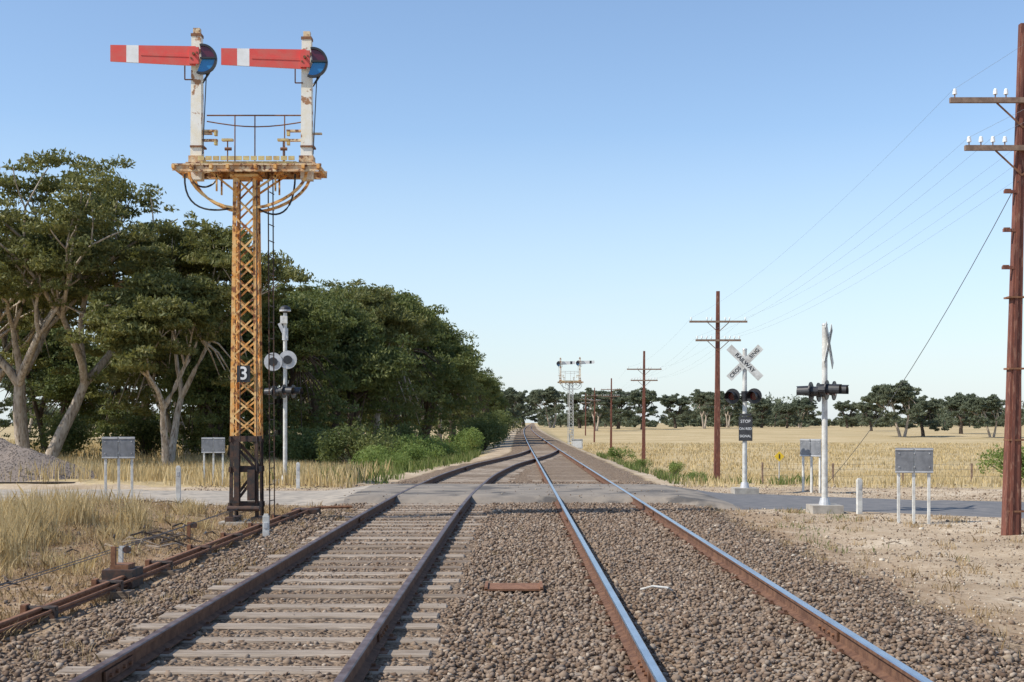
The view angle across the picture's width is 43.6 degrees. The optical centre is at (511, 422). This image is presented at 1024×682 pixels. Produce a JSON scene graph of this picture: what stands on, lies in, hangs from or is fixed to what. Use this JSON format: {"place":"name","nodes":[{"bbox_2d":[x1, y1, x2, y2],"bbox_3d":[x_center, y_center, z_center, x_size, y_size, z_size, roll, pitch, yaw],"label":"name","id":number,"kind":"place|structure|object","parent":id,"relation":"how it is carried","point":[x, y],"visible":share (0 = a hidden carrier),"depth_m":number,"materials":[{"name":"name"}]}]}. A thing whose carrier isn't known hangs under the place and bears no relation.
{"place":"outdoors","nodes":[
{"label":"outdoors","id":0,"kind":"place"},
{"bbox_2d":[0,423,1023,681],"bbox_3d":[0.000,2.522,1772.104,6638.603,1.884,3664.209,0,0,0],"label":"ground","id":1,"kind":"structure","parent":0,"point":[660,433],"depth_m":19.79,"materials":[{"name":"beige gravel"}]},
{"bbox_2d":[0,365,60,434],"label":"paddock tree","id":2,"kind":"object","parent":1,"relation":"on","point":[4,385],"visible":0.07,"depth_m":170.25,"materials":[{"name":"green plant"}]},
{"bbox_2d":[0,438,97,481],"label":"gravel heap","id":3,"kind":"object","parent":1,"relation":"on","point":[11,454],"visible":0.76,"depth_m":37.43,"materials":[{"name":"gravel"}]},
{"bbox_2d":[0,323,116,452],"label":"gum tree","id":4,"kind":"object","parent":1,"relation":"on","point":[64,390],"visible":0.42,"depth_m":97.99,"materials":[{"name":"green plant"}]},
{"bbox_2d":[0,212,122,381],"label":"gum tree","id":5,"kind":"object","parent":1,"relation":"on","point":[15,305],"visible":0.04,"depth_m":76.98,"materials":[{"name":"green plant"}]},
{"bbox_2d":[29,411,95,458],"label":"shrub","id":6,"kind":"object","parent":1,"relation":"on","point":[78,434],"visible":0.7,"depth_m":84.81,"materials":[{"name":"green plant"}]},
{"bbox_2d":[0,147,197,457],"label":"gum tree","id":7,"kind":"object","parent":1,"relation":"on","point":[62,259],"visible":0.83,"depth_m":64.45,"materials":[{"name":"green plant"}]},
{"bbox_2d":[78,384,131,430],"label":"paddock tree","id":8,"kind":"object","parent":1,"relation":"on","point":[101,405],"visible":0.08,"depth_m":183.92,"materials":[{"name":"green plant"}]},
{"bbox_2d":[102,437,134,500],"bbox_3d":[-8.301,1.008,27.010,0.675,1.400,0.090,0,0,-7],"label":"marker board","id":9,"kind":"object","parent":1,"relation":"on","point":[118,448],"visible":0.93,"depth_m":26.98,"materials":[{"name":"metal"}]},
{"bbox_2d":[0,509,236,587],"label":"signal wire pulleys","id":10,"kind":"object","parent":1,"relation":"on","point":[121,550],"visible":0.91,"depth_m":16.18,"materials":[{"name":"metal"}]},
{"bbox_2d":[73,345,197,450],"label":"gum tree","id":11,"kind":"object","parent":1,"relation":"on","point":[101,423],"visible":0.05,"depth_m":96.81,"materials":[{"name":"green plant"}]},
{"bbox_2d":[95,412,186,457],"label":"shrub","id":12,"kind":"object","parent":1,"relation":"on","point":[139,429],"visible":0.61,"depth_m":83.51,"materials":[{"name":"green plant"}]},
{"bbox_2d":[108,273,199,458],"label":"gum tree","id":13,"kind":"object","parent":1,"relation":"on","point":[115,384],"visible":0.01,"depth_m":83.35,"materials":[{"name":"green plant"}]},
{"bbox_2d":[84,294,227,458],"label":"gum tree","id":14,"kind":"object","parent":1,"relation":"on","point":[139,397],"visible":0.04,"depth_m":75.86,"materials":[{"name":"green plant"}]},
{"bbox_2d":[0,505,351,637],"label":"point rodding","id":15,"kind":"object","parent":1,"relation":"on","point":[117,578],"visible":0.92,"depth_m":14.14,"materials":[{"name":"metal"}]},
{"bbox_2d":[176,466,180,502],"bbox_3d":[-7.350,1.398,28.197,0.100,0.880,0.097,0,0,-6],"label":"marker post","id":16,"kind":"object","parent":1,"relation":"on","point":[178,483],"visible":0.87,"depth_m":28.16,"materials":[{"name":"wood"}]},
{"bbox_2d":[53,216,313,469],"bbox_3d":[-17.409,-3.988,65.250,13.258,13.886,13.553,0,0,21],"label":"gum tree","id":17,"kind":"object","parent":1,"relation":"on","point":[169,295],"visible":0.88,"depth_m":64.31,"materials":[{"name":"green plant"}]},
{"bbox_2d":[177,420,226,459],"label":"shrub","id":18,"kind":"object","parent":1,"relation":"on","point":[195,436],"visible":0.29,"depth_m":79.86,"materials":[{"name":"green plant"}]},
{"bbox_2d":[201,437,224,484],"bbox_3d":[-8.751,1.145,37.510,0.675,1.400,0.090,0,0,-6],"label":"marker board","id":19,"kind":"object","parent":1,"relation":"on","point":[213,445],"visible":0.98,"depth_m":37.49,"materials":[{"name":"metal"}]},
{"bbox_2d":[110,28,327,525],"bbox_3d":[-5.287,-2.625,23.355,3.925,9.070,1.060,0,0,0],"label":"bracket signal","id":20,"kind":"object","parent":1,"relation":"on","point":[308,59],"visible":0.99,"depth_m":23.10,"materials":[{"name":"metal"}]},
{"bbox_2d":[145,313,304,458],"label":"gum tree","id":21,"kind":"object","parent":1,"relation":"on","point":[197,395],"visible":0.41,"depth_m":70.70,"materials":[{"name":"green plant"}]},
{"bbox_2d":[206,387,307,448],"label":"gum tree","id":22,"kind":"object","parent":1,"relation":"on","point":[268,431],"visible":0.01,"depth_m":109.57,"materials":[{"name":"green plant"}]},
{"bbox_2d":[263,514,269,536],"bbox_3d":[-3.900,1.644,20.297,0.100,0.380,0.097,0,0,-6],"label":"marker post","id":23,"kind":"object","parent":1,"relation":"on","point":[266,524],"visible":0.88,"depth_m":20.25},
{"bbox_2d":[252,433,292,461],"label":"shrub","id":24,"kind":"object","parent":1,"relation":"on","point":[279,451],"visible":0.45,"depth_m":71.37,"materials":[{"name":"green plant"}]},
{"bbox_2d":[182,281,363,461],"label":"gum tree","id":25,"kind":"object","parent":1,"relation":"on","point":[309,324],"visible":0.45,"depth_m":72.62,"materials":[{"name":"green plant"}]},
{"bbox_2d":[264,306,302,483],"bbox_3d":[-6.763,-0.778,37.817,0.970,5.336,1.020,0,0,15],"label":"level crossing signal","id":26,"kind":"object","parent":1,"relation":"on","point":[285,359],"visible":0.88,"depth_m":37.71,"materials":[{"name":"metal"}]},
{"bbox_2d":[296,462,299,488],"bbox_3d":[-5.950,1.479,35.596,0.100,0.730,0.097,0,0,-6],"label":"marker post","id":27,"kind":"object","parent":1,"relation":"on","point":[297,475],"visible":1,"depth_m":35.55,"materials":[{"name":"wood"}]},
{"bbox_2d":[248,282,356,434],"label":"gum tree","id":28,"kind":"object","parent":1,"relation":"on","point":[299,416],"visible":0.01,"depth_m":88.12,"materials":[{"name":"green plant"}]},
{"bbox_2d":[282,426,328,463],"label":"shrub","id":29,"kind":"object","parent":1,"relation":"on","point":[304,447],"visible":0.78,"depth_m":65.18,"materials":[{"name":"green plant"}]},
{"bbox_2d":[55,448,566,681],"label":"railway track","id":30,"kind":"structure","parent":1,"relation":"on","point":[135,658],"depth_m":12.38,"materials":[{"name":"concrete"}]},
{"bbox_2d":[268,281,408,438],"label":"gum tree","id":31,"kind":"object","parent":1,"relation":"on","point":[345,406],"visible":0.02,"depth_m":104.15,"materials":[{"name":"green plant"}]},
{"bbox_2d":[267,277,425,458],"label":"gum tree","id":32,"kind":"object","parent":1,"relation":"on","point":[368,365],"visible":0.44,"depth_m":84.79,"materials":[{"name":"green plant"}]},
{"bbox_2d":[276,278,435,435],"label":"gum tree","id":33,"kind":"object","parent":1,"relation":"on","point":[391,321],"visible":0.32,"depth_m":94.01,"materials":[{"name":"green plant"}]},
{"bbox_2d":[315,422,401,465],"bbox_3d":[-7.779,1.318,61.991,4.693,2.749,2.956,0,0,22],"label":"shrub","id":34,"kind":"object","parent":1,"relation":"on","point":[332,447],"visible":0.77,"depth_m":61.62,"materials":[{"name":"green plant"}]},
{"bbox_2d":[295,368,421,435],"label":"gum tree","id":35,"kind":"object","parent":1,"relation":"on","point":[391,414],"depth_m":121.18,"materials":[{"name":"green plant"}]},
{"bbox_2d":[348,444,392,468],"bbox_3d":[-6.171,1.756,55.872,2.416,1.722,3.656,0,0,-33],"label":"shrub","id":36,"kind":"object","parent":1,"relation":"on","point":[369,454],"visible":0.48,"depth_m":55.11,"materials":[{"name":"green plant"}]},
{"bbox_2d":[377,452,412,472],"bbox_3d":[-4.555,1.622,49.942,1.342,0.956,2.031,0,0,-58],"label":"shrub","id":37,"kind":"object","parent":1,"relation":"on","point":[396,457],"visible":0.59,"depth_m":49.76,"materials":[{"name":"green plant"}]},
{"bbox_2d":[339,284,461,435],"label":"gum tree","id":38,"kind":"object","parent":1,"relation":"on","point":[406,300],"visible":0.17,"depth_m":105.18,"materials":[{"name":"green plant"}]},
{"bbox_2d":[369,421,442,444],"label":"shrub","id":39,"kind":"object","parent":1,"relation":"on","point":[411,431],"visible":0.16,"depth_m":75.64,"materials":[{"name":"green plant"}]},
{"bbox_2d":[383,433,437,457],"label":"shrub","id":40,"kind":"object","parent":1,"relation":"on","point":[404,441],"visible":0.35,"depth_m":66.36,"materials":[{"name":"green plant"}]},
{"bbox_2d":[379,444,445,463],"bbox_3d":[-4.784,1.731,59.995,3.249,1.530,2.148,0,0,-18],"label":"shrub","id":41,"kind":"object","parent":1,"relation":"on","point":[416,454],"visible":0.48,"depth_m":59.87,"materials":[{"name":"green plant"}]},
{"bbox_2d":[374,394,461,432],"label":"gum tree","id":42,"kind":"object","parent":1,"relation":"on","point":[422,407],"visible":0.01,"depth_m":140.98,"materials":[{"name":"green plant"}]},
{"bbox_2d":[380,347,480,440],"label":"gum tree","id":43,"kind":"object","parent":1,"relation":"on","point":[472,412],"visible":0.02,"depth_m":137.78,"materials":[{"name":"green plant"}]},
{"bbox_2d":[413,435,470,459],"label":"shrub","id":44,"kind":"object","parent":1,"relation":"on","point":[449,448],"visible":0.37,"depth_m":71.39,"materials":[{"name":"green plant"}]},
{"bbox_2d":[399,317,492,438],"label":"gum tree","id":45,"kind":"object","parent":1,"relation":"on","point":[460,357],"visible":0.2,"depth_m":119.72,"materials":[{"name":"green plant"}]},
{"bbox_2d":[416,356,491,440],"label":"gum tree","id":46,"kind":"object","parent":1,"relation":"on","point":[472,380],"visible":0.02,"depth_m":155.05,"materials":[{"name":"green plant"}]},
{"bbox_2d":[443,426,484,455],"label":"shrub","id":47,"kind":"object","parent":1,"relation":"on","point":[471,435],"visible":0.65,"depth_m":83.31,"materials":[{"name":"green plant"}]},
{"bbox_2d":[442,370,500,431],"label":"gum tree","id":48,"kind":"object","parent":1,"relation":"on","point":[482,378],"visible":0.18,"depth_m":177.20,"materials":[{"name":"green plant"}]},
{"bbox_2d":[447,373,504,427],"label":"gum tree","id":49,"kind":"object","parent":1,"relation":"on","point":[495,391],"visible":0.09,"depth_m":209.58,"materials":[{"name":"green plant"}]},
{"bbox_2d":[457,417,507,449],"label":"shrub","id":50,"kind":"object","parent":1,"relation":"on","point":[492,430],"visible":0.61,"depth_m":97.51,"materials":[{"name":"green plant"}]},
{"bbox_2d":[455,415,511,446],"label":"shrub","id":51,"kind":"object","parent":1,"relation":"on","point":[481,418],"visible":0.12,"depth_m":114.75,"materials":[{"name":"green plant"}]},
{"bbox_2d":[457,412,510,439],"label":"shrub","id":52,"kind":"object","parent":1,"relation":"on","point":[492,418],"visible":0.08,"depth_m":139.79,"materials":[{"name":"green plant"}]},
{"bbox_2d":[479,376,509,415],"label":"gum tree","id":53,"kind":"object","parent":1,"relation":"on","point":[499,403],"visible":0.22,"depth_m":250.03,"materials":[{"name":"green plant"}]},
{"bbox_2d":[484,409,524,433],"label":"shrub","id":54,"kind":"object","parent":1,"relation":"on","point":[505,415],"visible":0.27,"depth_m":175.09,"materials":[{"name":"green plant"}]},
{"bbox_2d":[496,390,524,421],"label":"paddock tree","id":55,"kind":"object","parent":1,"relation":"on","point":[509,395],"visible":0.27,"depth_m":347.08,"materials":[{"name":"green plant"}]},
{"bbox_2d":[0,481,1023,681],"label":"ballast stones","id":56,"kind":"object","parent":1,"relation":"on","point":[594,528],"visible":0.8,"depth_m":12.16,"materials":[{"name":"grey gravel"}]},
{"bbox_2d":[0,392,1023,426],"bbox_3d":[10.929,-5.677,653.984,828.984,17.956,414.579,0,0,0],"label":"distant trees","id":57,"kind":"object","parent":1,"relation":"on","point":[769,422],"visible":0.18,"depth_m":487.83,"materials":[{"name":"green plant"}]},
{"bbox_2d":[0,500,1023,600],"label":"dead sticks","id":58,"kind":"object","parent":1,"relation":"on","point":[178,542],"visible":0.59,"depth_m":19.05,"materials":[{"name":"brown wood"}]},
{"bbox_2d":[484,581,543,590],"bbox_3d":[0.020,1.740,13.600,0.620,0.040,0.500,0,0,0],"label":"rusty plate","id":59,"kind":"object","parent":1,"relation":"on","point":[513,586],"visible":1,"depth_m":13.47,"materials":[{"name":"metal"}]},
{"bbox_2d":[500,387,529,424],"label":"paddock tree","id":60,"kind":"object","parent":1,"relation":"on","point":[518,407],"visible":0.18,"depth_m":428.58,"materials":[{"name":"green plant"}]},
{"bbox_2d":[518,390,546,426],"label":"paddock tree","id":61,"kind":"object","parent":1,"relation":"on","point":[530,412],"visible":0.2,"depth_m":518.95,"materials":[{"name":"green plant"}]},
{"bbox_2d":[523,386,568,427],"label":"paddock tree","id":62,"kind":"object","parent":1,"relation":"on","point":[550,394],"visible":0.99,"depth_m":417.87,"materials":[{"name":"green plant"}]},
{"bbox_2d":[556,357,594,444],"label":"bracket signal","id":63,"kind":"object","parent":1,"relation":"on","point":[579,362],"visible":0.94,"depth_m":131.90,"materials":[{"name":"metal"}]},
{"bbox_2d":[571,439,582,448],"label":"relay cabinet","id":64,"kind":"object","parent":1,"relation":"on","point":[577,443],"visible":0.88,"depth_m":127.58,"materials":[{"name":"metal"}]},
{"bbox_2d":[559,391,601,427],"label":"paddock tree","id":65,"kind":"object","parent":1,"relation":"on","point":[575,397],"visible":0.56,"depth_m":399.23,"materials":[{"name":"green plant"}]},
{"bbox_2d":[581,393,587,435],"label":"telegraph pole","id":66,"kind":"object","parent":1,"relation":"on","point":[585,413],"visible":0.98,"depth_m":269.90,"materials":[{"name":"brown wood"}]},
{"bbox_2d":[587,388,600,441],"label":"telegraph pole","id":67,"kind":"object","parent":1,"relation":"on","point":[594,400],"visible":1,"depth_m":209.89,"materials":[{"name":"brown wood"}]},
{"bbox_2d":[572,387,620,430],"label":"paddock tree","id":68,"kind":"object","parent":1,"relation":"on","point":[589,392],"visible":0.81,"depth_m":329.95,"materials":[{"name":"green plant"}]},
{"bbox_2d":[233,448,969,561],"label":"green weeds","id":69,"kind":"object","parent":1,"relation":"on","point":[469,456],"visible":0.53,"depth_m":42.56,"materials":[{"name":"green plant"}]},
{"bbox_2d":[601,378,621,447],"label":"telegraph pole","id":70,"kind":"object","parent":1,"relation":"on","point":[611,392],"visible":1,"depth_m":149.89,"materials":[{"name":"brown wood"}]},
{"bbox_2d":[596,388,638,428],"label":"paddock tree","id":71,"kind":"object","parent":1,"relation":"on","point":[622,400],"visible":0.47,"depth_m":378.04,"materials":[{"name":"green plant"}]},
{"bbox_2d":[607,446,635,460],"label":"shrub","id":72,"kind":"object","parent":1,"relation":"on","point":[613,453],"visible":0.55,"depth_m":91.83,"materials":[{"name":"green plant"}]},
{"bbox_2d":[615,387,665,429],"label":"paddock tree","id":73,"kind":"object","parent":1,"relation":"on","point":[635,396],"visible":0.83,"depth_m":357.52,"materials":[{"name":"green plant"}]},
{"bbox_2d":[634,458,653,467],"bbox_3d":[6.248,2.123,62.133,0.810,0.822,1.406,0,0,35],"label":"shrub","id":74,"kind":"object","parent":1,"relation":"on","point":[641,461],"visible":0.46,"depth_m":62.04,"materials":[{"name":"green plant"}]},
{"bbox_2d":[627,351,661,463],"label":"telegraph pole","id":75,"kind":"object","parent":1,"relation":"on","point":[643,422],"visible":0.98,"depth_m":91.89,"materials":[{"name":"brown wood"}]},
{"bbox_2d":[668,461,684,474],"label":"shrub","id":76,"kind":"object","parent":1,"relation":"on","point":[675,467],"visible":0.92,"depth_m":75.75,"materials":[{"name":"green plant"}]},
{"bbox_2d":[659,393,696,427],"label":"paddock tree","id":77,"kind":"object","parent":1,"relation":"on","point":[667,401],"visible":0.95,"depth_m":399.21,"materials":[{"name":"green plant"}]},
{"bbox_2d":[682,470,705,477],"bbox_3d":[7.423,2.452,52.021,1.012,1.028,1.758,0,0,-27],"label":"shrub","id":78,"kind":"object","parent":1,"relation":"on","point":[691,473],"visible":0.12,"depth_m":51.95,"materials":[{"name":"green plant"}]},
{"bbox_2d":[682,389,725,428],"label":"paddock tree","id":79,"kind":"object","parent":1,"relation":"on","point":[699,398],"visible":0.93,"depth_m":379.83,"materials":[{"name":"green plant"}]},
{"bbox_2d":[689,291,746,479],"bbox_3d":[8.842,-1.238,54.974,2.480,8.784,0.313,0,0,0],"label":"telegraph pole","id":80,"kind":"object","parent":1,"relation":"on","point":[717,339],"visible":1,"depth_m":54.89,"materials":[{"name":"brown wood"}]},
{"bbox_2d":[708,391,741,427],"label":"paddock tree","id":81,"kind":"object","parent":1,"relation":"on","point":[728,409],"visible":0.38,"depth_m":429.22,"materials":[{"name":"green plant"}]},
{"bbox_2d":[520,426,944,681],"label":"railway track","id":82,"kind":"structure","parent":1,"relation":"on","point":[879,663],"depth_m":11.96,"materials":[{"name":"metal"}]},
{"bbox_2d":[640,585,672,591],"bbox_3d":[1.480,1.720,13.272,0.346,0.080,0.176,0,0,19],"label":"bent wire","id":83,"kind":"object","parent":82,"relation":"on","point":[665,587],"visible":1,"depth_m":13.19,"materials":[{"name":"white metal"}]},
{"bbox_2d":[724,345,762,493],"bbox_3d":[5.953,-0.055,32.886,1.005,3.890,0.849,0,0,0],"label":"level crossing signal","id":84,"kind":"object","parent":1,"relation":"on","point":[752,395],"visible":1,"depth_m":32.92,"materials":[{"name":"metal"}]},
{"bbox_2d":[747,397,778,427],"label":"paddock tree","id":85,"kind":"object","parent":1,"relation":"on","point":[762,405],"visible":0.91,"depth_m":417.63,"materials":[{"name":"green plant"}]},
{"bbox_2d":[774,451,783,478],"bbox_3d":[9.600,1.636,45.987,0.368,1.184,0.065,0,0,0],"label":"yellow sign","id":86,"kind":"object","parent":1,"relation":"on","point":[779,456],"visible":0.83,"depth_m":45.97,"materials":[{"name":"metal"}]},
{"bbox_2d":[771,403,802,427],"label":"paddock tree","id":87,"kind":"object","parent":1,"relation":"on","point":[791,408],"visible":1,"depth_m":398.47,"materials":[{"name":"green plant"}]},
{"bbox_2d":[787,397,817,427],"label":"paddock tree","id":88,"kind":"object","parent":1,"relation":"on","point":[806,404],"visible":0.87,"depth_m":417.68,"materials":[{"name":"green plant"}]},
{"bbox_2d":[800,439,820,492],"bbox_3d":[7.758,1.132,33.206,0.090,1.400,0.675,0,0,-38],"label":"marker board","id":89,"kind":"object","parent":1,"relation":"on","point":[811,448],"visible":1,"depth_m":33.20,"materials":[{"name":"metal"}]},
{"bbox_2d":[796,321,848,513],"bbox_3d":[6.365,-0.075,26.219,0.920,3.930,1.000,0,0,28],"label":"level crossing signal","id":90,"kind":"object","parent":1,"relation":"on","point":[825,389],"visible":1,"depth_m":26.14,"materials":[{"name":"metal"}]},
{"bbox_2d":[833,400,861,427],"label":"paddock tree","id":91,"kind":"object","parent":1,"relation":"on","point":[845,406],"visible":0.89,"depth_m":409.23,"materials":[{"name":"green plant"}]},
{"bbox_2d":[856,478,861,513],"bbox_3d":[7.000,1.491,25.797,0.100,0.730,0.097,0,0,-6],"label":"marker post","id":92,"kind":"object","parent":1,"relation":"on","point":[858,495],"visible":1,"depth_m":25.76,"materials":[{"name":"wood"}]},
{"bbox_2d":[854,401,889,430],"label":"paddock tree","id":93,"kind":"object","parent":1,"relation":"on","point":[863,407],"visible":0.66,"depth_m":329.45,"materials":[{"name":"green plant"}]},
{"bbox_2d":[761,462,1002,483],"bbox_3d":[33.700,2.223,48.470,49.712,1.563,0.066,0,0,-6],"label":"wire fence","id":94,"kind":"object","parent":1,"relation":"on","point":[833,469],"visible":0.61,"depth_m":46.37,"materials":[{"name":"grey"}]},
{"bbox_2d":[860,380,924,436],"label":"paddock tree","id":95,"kind":"object","parent":1,"relation":"on","point":[906,393],"visible":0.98,"depth_m":253.75,"materials":[{"name":"green plant"}]},
{"bbox_2d":[895,448,932,523],"bbox_3d":[7.351,1.169,23.410,0.675,1.400,0.090,0,0,6],"label":"marker board","id":96,"kind":"object","parent":1,"relation":"on","point":[913,461],"visible":0.97,"depth_m":23.39,"materials":[{"name":"metal"}]},
{"bbox_2d":[900,395,949,435],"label":"paddock tree","id":97,"kind":"object","parent":1,"relation":"on","point":[931,405],"visible":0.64,"depth_m":261.15,"materials":[{"name":"green plant"}]},
{"bbox_2d":[937,392,988,433],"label":"paddock tree","id":98,"kind":"object","parent":1,"relation":"on","point":[955,402],"visible":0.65,"depth_m":289.21,"materials":[{"name":"green plant"}]},
{"bbox_2d":[959,394,1004,437],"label":"paddock tree","id":99,"kind":"object","parent":1,"relation":"on","point":[978,405],"visible":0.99,"depth_m":249.05,"materials":[{"name":"green plant"}]},
{"bbox_2d":[949,23,1023,535],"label":"telegraph pole","id":100,"kind":"object","parent":1,"relation":"on","point":[1011,506],"visible":1,"depth_m":21.51,"materials":[{"name":"brown wood"}]},
{"bbox_2d":[599,44,1023,489],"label":"telegraph wires","id":101,"kind":"object","parent":100,"relation":"attached to","point":[882,267],"visible":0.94,"depth_m":27.64,"materials":[{"name":"black metal"}]},
{"bbox_2d":[975,444,1023,483],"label":"shrub","id":102,"kind":"object","parent":1,"relation":"on","point":[998,457],"visible":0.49,"depth_m":42.10,"materials":[{"name":"green plant"}]},
{"bbox_2d":[0,438,1023,662],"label":"dry grass","id":103,"kind":"structure","parent":0,"point":[25,526],"depth_m":25.38,"materials":[{"name":"beige plant"}]},
{"bbox_2d":[0,484,1023,517],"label":"road","id":104,"kind":"structure","parent":0,"point":[482,494],"depth_m":29.48,"materials":[{"name":"grey asphalt"}]},
{"bbox_2d":[0,0,1023,422],"label":"sky","id":105,"kind":"structure","parent":0,"point":[570,180],"materials":[{"name":"blue"}]}
]}

